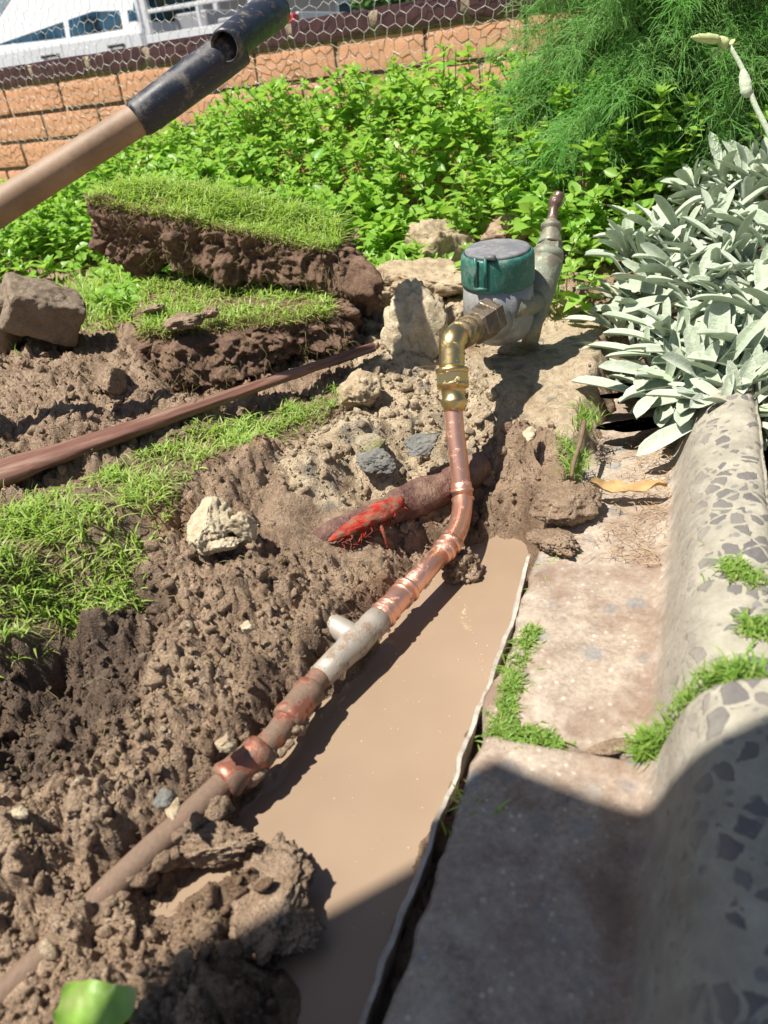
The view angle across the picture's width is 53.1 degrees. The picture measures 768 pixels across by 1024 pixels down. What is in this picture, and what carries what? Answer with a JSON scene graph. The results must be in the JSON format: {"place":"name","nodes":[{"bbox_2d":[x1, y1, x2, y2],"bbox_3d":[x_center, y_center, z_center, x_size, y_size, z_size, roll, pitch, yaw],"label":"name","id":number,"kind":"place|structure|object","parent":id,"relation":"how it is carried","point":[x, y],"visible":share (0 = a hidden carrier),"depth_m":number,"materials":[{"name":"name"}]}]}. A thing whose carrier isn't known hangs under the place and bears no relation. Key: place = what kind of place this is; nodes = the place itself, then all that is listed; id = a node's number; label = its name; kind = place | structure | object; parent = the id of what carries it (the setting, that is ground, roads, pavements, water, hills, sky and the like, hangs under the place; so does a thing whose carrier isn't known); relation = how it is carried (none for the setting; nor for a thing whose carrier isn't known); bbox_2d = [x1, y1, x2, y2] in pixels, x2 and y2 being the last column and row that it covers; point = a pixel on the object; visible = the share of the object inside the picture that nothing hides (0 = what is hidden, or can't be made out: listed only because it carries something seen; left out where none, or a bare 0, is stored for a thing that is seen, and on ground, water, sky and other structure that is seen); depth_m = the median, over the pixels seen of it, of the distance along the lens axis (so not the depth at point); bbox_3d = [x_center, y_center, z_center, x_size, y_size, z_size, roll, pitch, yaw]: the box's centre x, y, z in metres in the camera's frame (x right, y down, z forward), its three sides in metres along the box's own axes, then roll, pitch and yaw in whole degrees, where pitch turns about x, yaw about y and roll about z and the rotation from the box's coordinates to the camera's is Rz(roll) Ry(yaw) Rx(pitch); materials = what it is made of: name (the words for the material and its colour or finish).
{"place":"outdoors","nodes":[
{"label":"outdoors","id":0,"kind":"place"},
{"bbox_2d":[0,0,10,16],"label":"sky","id":1,"kind":"structure","parent":0,"point":[5,2],"materials":[{"name":"white"}]},
{"bbox_2d":[150,535,530,1023],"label":"water","id":2,"kind":"structure","parent":0,"point":[307,779],"depth_m":0.54,"materials":[{"name":"brown liquid"}]},
{"bbox_2d":[255,597,488,927],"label":"froth specks","id":3,"kind":"object","parent":2,"relation":"on","point":[398,729],"visible":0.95,"depth_m":0.60,"materials":[{"name":"beige liquid"}]},
{"bbox_2d":[441,546,483,583],"bbox_3d":[0.074,0.055,0.736,0.043,0.044,0.037,-13,30,-10],"label":"mud clod","id":4,"kind":"object","parent":2,"relation":"in","point":[464,567],"visible":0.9,"depth_m":0.72,"materials":[{"name":"soil"}]},
{"bbox_2d":[349,0,415,10],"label":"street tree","id":5,"kind":"object","parent":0,"point":[365,4],"visible":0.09,"depth_m":12.18,"materials":[{"name":"green plant"}]},
{"bbox_2d":[0,182,767,1023],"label":"ground","id":6,"kind":"structure","parent":0,"point":[278,506],"depth_m":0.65,"materials":[{"name":"soil"}]},
{"bbox_2d":[0,283,30,353],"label":"concrete block","id":7,"kind":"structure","parent":6,"relation":"on","point":[6,340],"depth_m":1.11,"materials":[{"name":"concrete"}]},
{"bbox_2d":[10,805,28,819],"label":"pebble","id":8,"kind":"object","parent":6,"relation":"on","point":[20,812],"visible":1,"depth_m":0.46,"materials":[{"name":"stone"}]},
{"bbox_2d":[0,272,85,346],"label":"concrete block","id":9,"kind":"object","parent":6,"relation":"on","point":[52,312],"depth_m":1.07,"materials":[{"name":"brown concrete"}]},
{"bbox_2d":[52,980,137,1023],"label":"fallen leaf","id":10,"kind":"object","parent":6,"relation":"on","point":[92,1002],"visible":1,"depth_m":0.36,"materials":[{"name":"green plant"}]},
{"bbox_2d":[94,361,125,394],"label":"mud clod","id":11,"kind":"object","parent":6,"relation":"on","point":[111,379],"visible":1,"depth_m":0.89,"materials":[{"name":"soil"}]},
{"bbox_2d":[0,0,289,228],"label":"shovel","id":12,"kind":"object","parent":6,"relation":"on","point":[219,58],"visible":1,"depth_m":0.73,"materials":[{"name":"brown wood"}]},
{"bbox_2d":[152,787,174,808],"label":"pebble","id":13,"kind":"object","parent":6,"relation":"on","point":[163,798],"visible":1,"depth_m":0.46,"materials":[{"name":"grey stone"}]},
{"bbox_2d":[0,395,337,677],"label":"lawn grass","id":14,"kind":"structure","parent":6,"relation":"on","point":[34,513],"depth_m":0.68,"materials":[{"name":"green plant"}]},
{"bbox_2d":[0,342,376,488],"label":"pipe","id":15,"kind":"object","parent":6,"relation":"on","point":[17,468],"visible":1,"depth_m":0.80,"materials":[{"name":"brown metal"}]},
{"bbox_2d":[186,496,231,555],"bbox_3d":[-0.155,0.009,0.680,0.046,0.041,0.074,-7,30,0],"label":"pale stone","id":16,"kind":"object","parent":6,"relation":"on","point":[208,521],"visible":0.98,"depth_m":0.67,"materials":[{"name":"stone"}]},
{"bbox_2d":[48,231,383,333],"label":"rough grass","id":17,"kind":"structure","parent":6,"relation":"on","point":[81,288],"depth_m":1.27,"materials":[{"name":"green plant"}]},
{"bbox_2d":[177,820,265,868],"bbox_3d":[-0.110,0.211,0.489,0.070,0.028,0.027,-7,30,0],"label":"mud clod","id":18,"kind":"object","parent":6,"relation":"on","point":[216,844],"visible":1,"depth_m":0.48,"materials":[{"name":"soil"}]},
{"bbox_2d":[209,537,239,552],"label":"pale stone","id":19,"kind":"object","parent":6,"relation":"on","point":[221,544],"visible":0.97,"depth_m":0.66,"materials":[{"name":"stone"}]},
{"bbox_2d":[0,410,474,1008],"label":"water pipe","id":20,"kind":"object","parent":6,"relation":"on","point":[248,762],"visible":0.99,"depth_m":0.54,"materials":[{"name":"orange metal"}]},
{"bbox_2d":[163,795,179,820],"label":"pebble","id":21,"kind":"object","parent":20,"relation":"on","point":[172,809],"visible":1,"depth_m":0.46,"materials":[{"name":"beige stone"}]},
{"bbox_2d":[215,731,237,752],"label":"pebble","id":22,"kind":"object","parent":20,"relation":"on","point":[226,742],"visible":1,"depth_m":0.50,"materials":[{"name":"beige stone"}]},
{"bbox_2d":[435,313,484,411],"bbox_3d":[0.079,-0.155,0.801,0.036,0.083,0.103,6,33,22],"label":"brass elbow fitting","id":23,"kind":"object","parent":20,"relation":"attached to","point":[459,336],"visible":0.99,"depth_m":0.78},
{"bbox_2d":[227,511,257,544],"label":"pale stone","id":24,"kind":"object","parent":6,"relation":"on","point":[241,525],"visible":0.96,"depth_m":0.67,"materials":[{"name":"stone"}]},
{"bbox_2d":[125,268,362,394],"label":"turf sod","id":25,"kind":"structure","parent":6,"relation":"on","point":[245,332],"depth_m":0.97,"materials":[{"name":"plant"}]},
{"bbox_2d":[141,304,164,313],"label":"soil lump","id":26,"kind":"object","parent":25,"relation":"on","point":[156,308],"visible":1,"depth_m":0.99,"materials":[{"name":"brown soil"}]},
{"bbox_2d":[161,311,204,329],"bbox_3d":[-0.245,-0.232,0.931,0.053,0.017,0.048,-7,30,0],"label":"soil lump","id":27,"kind":"object","parent":25,"relation":"on","point":[179,320],"visible":1,"depth_m":0.92,"materials":[{"name":"brown soil"}]},
{"bbox_2d":[200,306,218,318],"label":"soil lump","id":28,"kind":"object","parent":25,"relation":"on","point":[209,312],"visible":1,"depth_m":0.94,"materials":[{"name":"brown soil"}]},
{"bbox_2d":[79,168,384,309],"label":"turf sod","id":29,"kind":"structure","parent":25,"relation":"on","point":[226,236],"depth_m":1.06,"materials":[{"name":"soil"}]},
{"bbox_2d":[240,620,255,633],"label":"pebble","id":30,"kind":"object","parent":6,"relation":"on","point":[247,626],"visible":1,"depth_m":0.58,"materials":[{"name":"stone"}]},
{"bbox_2d":[228,831,316,965],"bbox_3d":[-0.067,0.225,0.451,0.049,0.017,0.077,8,33,24],"label":"mud clod","id":31,"kind":"object","parent":6,"relation":"on","point":[259,921],"visible":1,"depth_m":0.44,"materials":[{"name":"soil"}]},
{"bbox_2d":[0,337,559,842],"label":"root fibres","id":32,"kind":"object","parent":6,"relation":"on","point":[220,561],"visible":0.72,"depth_m":0.70,"materials":[{"name":"plant"}]},
{"bbox_2d":[271,905,326,956],"bbox_3d":[-0.055,0.239,0.437,0.045,0.018,0.031,-7,30,0],"label":"mud clod","id":33,"kind":"object","parent":6,"relation":"on","point":[307,930],"visible":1,"depth_m":0.43,"materials":[{"name":"soil"}]},
{"bbox_2d":[266,381,342,426],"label":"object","id":34,"kind":"object","parent":6,"relation":"on","point":[324,399],"visible":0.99,"depth_m":0.86,"materials":[{"name":"green plant"}]},
{"bbox_2d":[0,0,661,207],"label":"brick wall","id":35,"kind":"structure","parent":6,"relation":"on","point":[16,158],"depth_m":1.89,"materials":[{"name":"orange brick"}]},
{"bbox_2d":[0,0,518,147],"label":"chicken wire fence","id":36,"kind":"object","parent":35,"relation":"attached to","point":[196,48],"visible":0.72,"depth_m":1.99,"materials":[{"name":"grey metal"}]},
{"bbox_2d":[336,368,381,407],"bbox_3d":[-0.029,-0.140,0.882,0.054,0.045,0.067,-7,30,0],"label":"concrete lump","id":37,"kind":"object","parent":6,"relation":"on","point":[360,387],"visible":0.98,"depth_m":0.86,"materials":[{"name":"beige concrete"}]},
{"bbox_2d":[355,433,385,452],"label":"grey stone","id":38,"kind":"object","parent":6,"relation":"on","point":[366,442],"visible":0.94,"depth_m":0.80,"materials":[{"name":"stone"}]},
{"bbox_2d":[355,447,396,474],"bbox_3d":[-0.008,-0.054,0.793,0.041,0.026,0.038,-7,30,0],"label":"grey stone","id":39,"kind":"object","parent":6,"relation":"on","point":[376,461],"visible":1,"depth_m":0.78,"materials":[{"name":"grey stone"}]},
{"bbox_2d":[362,290,394,317],"bbox_3d":[-0.003,-0.326,1.184,0.062,0.047,0.076,-7,30,0],"label":"concrete lump","id":40,"kind":"object","parent":6,"relation":"on","point":[387,295],"visible":0.39,"depth_m":1.17,"materials":[{"name":"beige concrete"}]},
{"bbox_2d":[0,28,767,320],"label":"herb","id":41,"kind":"object","parent":6,"relation":"on","point":[526,202],"depth_m":1.46,"materials":[{"name":"green plant"}]},
{"bbox_2d":[310,451,491,550],"bbox_3d":[0.005,0.002,0.768,0.277,0.055,0.079,-23,34,-25],"label":"buried root","id":42,"kind":"object","parent":6,"relation":"on","point":[416,498],"visible":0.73,"depth_m":0.76,"materials":[{"name":"brown plant"}]},
{"bbox_2d":[380,278,447,358],"bbox_3d":[0.039,-0.241,0.975,0.091,0.102,0.059,-7,30,0],"label":"concrete lump","id":43,"kind":"object","parent":6,"relation":"on","point":[415,315],"visible":0.79,"depth_m":0.96,"materials":[{"name":"beige concrete"}]},
{"bbox_2d":[376,257,462,297],"bbox_3d":[0.052,-0.364,1.214,0.162,0.065,0.110,-7,30,0],"label":"concrete lump","id":44,"kind":"object","parent":6,"relation":"on","point":[441,277],"visible":0.62,"depth_m":1.20,"materials":[{"name":"beige concrete"}]},
{"bbox_2d":[403,432,440,456],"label":"grey stone","id":45,"kind":"object","parent":6,"relation":"on","point":[419,444],"visible":1,"depth_m":0.79,"materials":[{"name":"grey stone"}]},
{"bbox_2d":[405,218,475,266],"bbox_3d":[0.096,-0.454,1.311,0.118,0.098,0.080,-19,32,-20],"label":"concrete lump","id":46,"kind":"object","parent":6,"relation":"on","point":[440,237],"visible":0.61,"depth_m":1.28,"materials":[{"name":"beige concrete"}]},
{"bbox_2d":[359,556,529,1023],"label":"edging strip","id":47,"kind":"object","parent":6,"relation":"on","point":[383,973],"visible":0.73,"depth_m":0.46,"materials":[{"name":"white plastic"}]},
{"bbox_2d":[440,819,450,834],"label":"grass","id":48,"kind":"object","parent":6,"relation":"on","point":[449,832],"visible":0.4,"depth_m":0.46,"materials":[{"name":"green plant"}]},
{"bbox_2d":[446,300,463,325],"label":"concrete lump","id":49,"kind":"object","parent":6,"relation":"on","point":[455,311],"visible":0.16,"depth_m":1.04,"materials":[{"name":"beige concrete"}]},
{"bbox_2d":[461,239,534,345],"bbox_3d":[0.117,-0.240,0.882,0.086,0.116,0.152,13,36,31],"label":"water meter","id":50,"kind":"object","parent":6,"relation":"on","point":[497,278],"visible":0.96,"depth_m":0.86,"materials":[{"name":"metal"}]},
{"bbox_2d":[478,212,529,241],"bbox_3d":[0.211,-0.477,1.316,0.065,0.071,0.102,-25,35,-28],"label":"concrete lump","id":51,"kind":"object","parent":6,"relation":"on","point":[493,227],"visible":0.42,"depth_m":1.30,"materials":[{"name":"beige concrete"}]},
{"bbox_2d":[496,339,544,356],"bbox_3d":[0.178,-0.210,0.986,0.060,0.021,0.042,12,35,29],"label":"concrete lump","id":52,"kind":"object","parent":6,"relation":"on","point":[515,349],"visible":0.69,"depth_m":0.98,"materials":[{"name":"grey concrete"}]},
{"bbox_2d":[515,190,564,351],"bbox_3d":[0.186,-0.277,0.934,0.051,0.190,0.165,11,34,28],"label":"pipe","id":53,"kind":"object","parent":52,"relation":"on","point":[549,253],"visible":0.86,"depth_m":0.92,"materials":[{"name":"grey metal"}]},
{"bbox_2d":[475,720,575,752],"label":"grass","id":54,"kind":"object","parent":6,"relation":"on","point":[534,735],"visible":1,"depth_m":0.50,"materials":[{"name":"green plant"}]},
{"bbox_2d":[522,426,536,441],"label":"pebble","id":55,"kind":"object","parent":6,"relation":"on","point":[529,433],"visible":1,"depth_m":0.78,"materials":[{"name":"stone"}]},
{"bbox_2d":[506,0,585,140],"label":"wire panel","id":56,"kind":"object","parent":6,"relation":"on","point":[521,31],"visible":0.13,"depth_m":1.57,"materials":[{"name":"grey metal"}]},
{"bbox_2d":[550,429,598,482],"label":"grass","id":57,"kind":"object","parent":6,"relation":"on","point":[578,469],"visible":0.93,"depth_m":0.75,"materials":[{"name":"green plant"}]},
{"bbox_2d":[383,678,767,1023],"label":"kerb block","id":58,"kind":"structure","parent":6,"relation":"on","point":[570,887],"depth_m":0.38,"materials":[{"name":"concrete"}]},
{"bbox_2d":[445,780,511,815],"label":"grass","id":59,"kind":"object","parent":58,"relation":"on","point":[499,807],"visible":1,"depth_m":0.46,"materials":[{"name":"green plant"}]},
{"bbox_2d":[563,396,611,435],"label":"grass","id":60,"kind":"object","parent":6,"relation":"on","point":[587,414],"visible":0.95,"depth_m":0.80,"materials":[{"name":"green plant"}]},
{"bbox_2d":[472,0,767,252],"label":"fennel bush","id":61,"kind":"object","parent":6,"relation":"on","point":[643,38],"visible":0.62,"depth_m":1.24,"materials":[{"name":"green plant"}]},
{"bbox_2d":[482,366,767,762],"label":"kerb block","id":62,"kind":"structure","parent":6,"relation":"on","point":[623,644],"depth_m":0.59,"materials":[{"name":"concrete"}]},
{"bbox_2d":[479,620,546,742],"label":"grass","id":63,"kind":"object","parent":62,"relation":"on","point":[509,705],"visible":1,"depth_m":0.54,"materials":[{"name":"green plant"}]},
{"bbox_2d":[522,548,581,605],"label":"joint weeds","id":64,"kind":"object","parent":62,"relation":"on","point":[549,563],"visible":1,"depth_m":0.67,"materials":[{"name":"plant"}]},
{"bbox_2d":[525,527,580,557],"bbox_3d":[0.150,0.025,0.683,0.057,0.017,0.038,18,38,36],"label":"mud clod","id":65,"kind":"object","parent":62,"relation":"on","point":[559,542],"visible":1,"depth_m":0.67,"materials":[{"name":"soil"}]},
{"bbox_2d":[528,480,602,526],"bbox_3d":[0.172,-0.006,0.714,0.056,0.031,0.072,17,38,35],"label":"mud clod","id":66,"kind":"object","parent":62,"relation":"on","point":[566,503],"visible":1,"depth_m":0.70,"materials":[{"name":"soil"}]},
{"bbox_2d":[570,419,586,477],"bbox_3d":[0.190,-0.063,0.749,0.006,0.022,0.088,5,32,20],"label":"twig","id":67,"kind":"object","parent":66,"relation":"on","point":[580,440],"visible":1,"depth_m":0.74,"materials":[{"name":"brown wood"}]},
{"bbox_2d":[586,738,633,754],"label":"mud clod","id":68,"kind":"object","parent":62,"relation":"on","point":[603,747],"visible":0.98,"depth_m":0.48,"materials":[{"name":"soil"}]},
{"bbox_2d":[575,430,675,565],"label":"straw litter","id":69,"kind":"object","parent":62,"relation":"on","point":[641,462],"visible":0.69,"depth_m":0.71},
{"bbox_2d":[590,477,667,492],"bbox_3d":[0.230,-0.025,0.722,0.069,0.014,0.018,-1,31,10],"label":"dry leaf","id":70,"kind":"object","parent":62,"relation":"on","point":[617,486],"visible":1,"depth_m":0.72,"materials":[{"name":"orange plant"}]},
{"bbox_2d":[610,641,767,770],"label":"grass","id":71,"kind":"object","parent":62,"relation":"on","point":[646,745],"visible":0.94,"depth_m":0.44,"materials":[{"name":"green plant"}]},
{"bbox_2d":[707,548,767,591],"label":"grass","id":72,"kind":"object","parent":62,"relation":"on","point":[741,568],"visible":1,"depth_m":0.52,"materials":[{"name":"green plant"}]},
{"bbox_2d":[729,605,767,650],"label":"grass","id":73,"kind":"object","parent":62,"relation":"on","point":[750,625],"visible":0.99,"depth_m":0.47,"materials":[{"name":"green plant"}]},
{"bbox_2d":[564,33,767,455],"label":"lambs ear plant","id":74,"kind":"object","parent":6,"relation":"on","point":[695,351],"visible":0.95,"depth_m":0.94,"materials":[{"name":"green plant"}]},
{"label":"road","id":75,"kind":"structure","parent":0,"visible":0},
{"bbox_2d":[0,0,344,67],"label":"white ute","id":76,"kind":"object","parent":75,"relation":"on","point":[95,37],"visible":0.3,"depth_m":10.02,"materials":[{"name":"paint"}]},
{"bbox_2d":[0,45,63,67],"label":"door","id":77,"kind":"structure","parent":76,"relation":"in","point":[56,49],"depth_m":10.41,"materials":[{"name":"white paint"}]},
{"bbox_2d":[0,22,65,44],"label":"window","id":78,"kind":"structure","parent":76,"relation":"in","point":[57,33],"depth_m":10.26,"materials":[{"name":"blue glass"}]},
{"bbox_2d":[68,11,122,36],"bbox_3d":[-3.748,-6.501,9.887,0.879,0.560,0.158,6,32,21],"label":"window","id":79,"kind":"structure","parent":76,"relation":"in","point":[109,23],"depth_m":9.93,"materials":[{"name":"blue glass"}]},
{"bbox_2d":[66,33,131,56],"bbox_3d":[-3.694,-5.900,10.073,1.036,0.530,0.065,6,32,21],"label":"door","id":80,"kind":"structure","parent":76,"relation":"in","point":[101,46],"depth_m":9.98,"materials":[{"name":"white paint"}]},
{"bbox_2d":[127,2,136,20],"bbox_3d":[-3.188,-6.391,9.680,0.150,0.340,0.100,6,32,21],"label":"window","id":81,"kind":"structure","parent":76,"relation":"in","point":[132,16],"depth_m":9.71,"materials":[{"name":"blue glass"}]},
{"bbox_2d":[147,0,195,20],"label":"rear window","id":82,"kind":"structure","parent":76,"relation":"in","point":[168,15],"depth_m":10.14,"materials":[{"name":"blue glass"}]},
{"bbox_2d":[3,0,381,12],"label":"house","id":83,"kind":"structure","parent":75,"relation":"on","point":[303,4],"depth_m":22.49,"materials":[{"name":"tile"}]},
{"bbox_2d":[335,0,381,11],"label":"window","id":84,"kind":"structure","parent":83,"relation":"in","point":[344,7],"depth_m":22.51,"materials":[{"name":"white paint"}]}
]}

